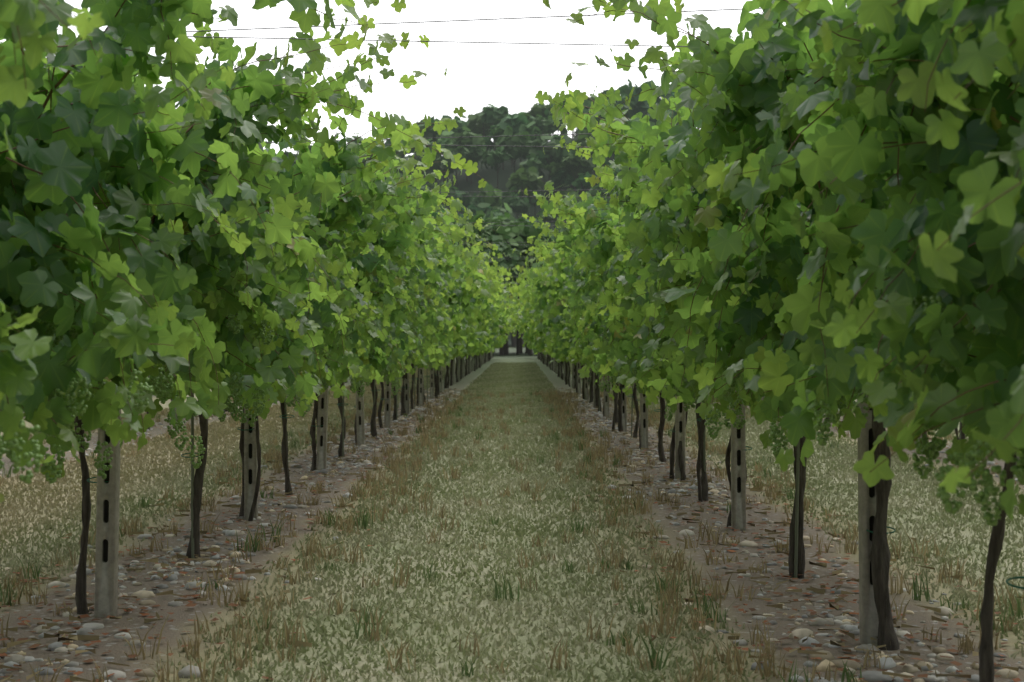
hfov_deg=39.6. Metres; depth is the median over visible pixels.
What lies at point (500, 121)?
hill tree
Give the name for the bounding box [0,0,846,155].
sky
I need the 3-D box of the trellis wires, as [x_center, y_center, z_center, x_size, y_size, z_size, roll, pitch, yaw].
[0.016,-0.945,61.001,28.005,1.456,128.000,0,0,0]
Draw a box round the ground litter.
[0,388,1023,681]
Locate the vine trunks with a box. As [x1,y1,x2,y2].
[74,351,1016,681]
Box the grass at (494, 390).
[0,362,1023,681]
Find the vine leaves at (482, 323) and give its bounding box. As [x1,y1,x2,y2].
[417,240,585,367]
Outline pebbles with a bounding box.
[0,390,1023,681]
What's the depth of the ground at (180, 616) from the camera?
8.87 m
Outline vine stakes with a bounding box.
[148,355,960,577]
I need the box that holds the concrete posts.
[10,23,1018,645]
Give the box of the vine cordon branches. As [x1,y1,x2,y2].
[37,8,857,291]
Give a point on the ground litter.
(306, 644)
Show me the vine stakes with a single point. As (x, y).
(704, 462)
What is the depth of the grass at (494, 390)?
10.65 m
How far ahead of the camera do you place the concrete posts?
11.25 m
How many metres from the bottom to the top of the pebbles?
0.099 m
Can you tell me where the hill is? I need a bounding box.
[410,137,631,345]
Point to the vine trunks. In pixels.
(880, 555)
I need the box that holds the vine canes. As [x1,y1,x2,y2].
[0,0,1023,478]
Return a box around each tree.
[275,78,699,346]
[410,185,621,354]
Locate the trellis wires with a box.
[0,8,761,296]
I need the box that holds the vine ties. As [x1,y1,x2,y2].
[87,374,1023,588]
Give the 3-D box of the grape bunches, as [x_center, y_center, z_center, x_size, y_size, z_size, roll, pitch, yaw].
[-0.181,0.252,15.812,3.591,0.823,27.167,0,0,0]
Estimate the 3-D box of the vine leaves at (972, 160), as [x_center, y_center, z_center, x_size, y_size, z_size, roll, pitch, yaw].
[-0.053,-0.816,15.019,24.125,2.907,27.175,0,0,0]
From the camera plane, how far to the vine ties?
9.83 m
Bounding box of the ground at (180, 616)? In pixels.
[0,346,1023,681]
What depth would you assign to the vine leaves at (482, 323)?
35.41 m
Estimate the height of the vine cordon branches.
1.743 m
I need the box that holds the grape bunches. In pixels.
[0,295,1023,525]
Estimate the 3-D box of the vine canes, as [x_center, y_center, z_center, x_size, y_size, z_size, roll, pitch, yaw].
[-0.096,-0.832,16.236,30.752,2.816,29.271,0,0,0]
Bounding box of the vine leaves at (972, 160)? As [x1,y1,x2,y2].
[0,0,1023,520]

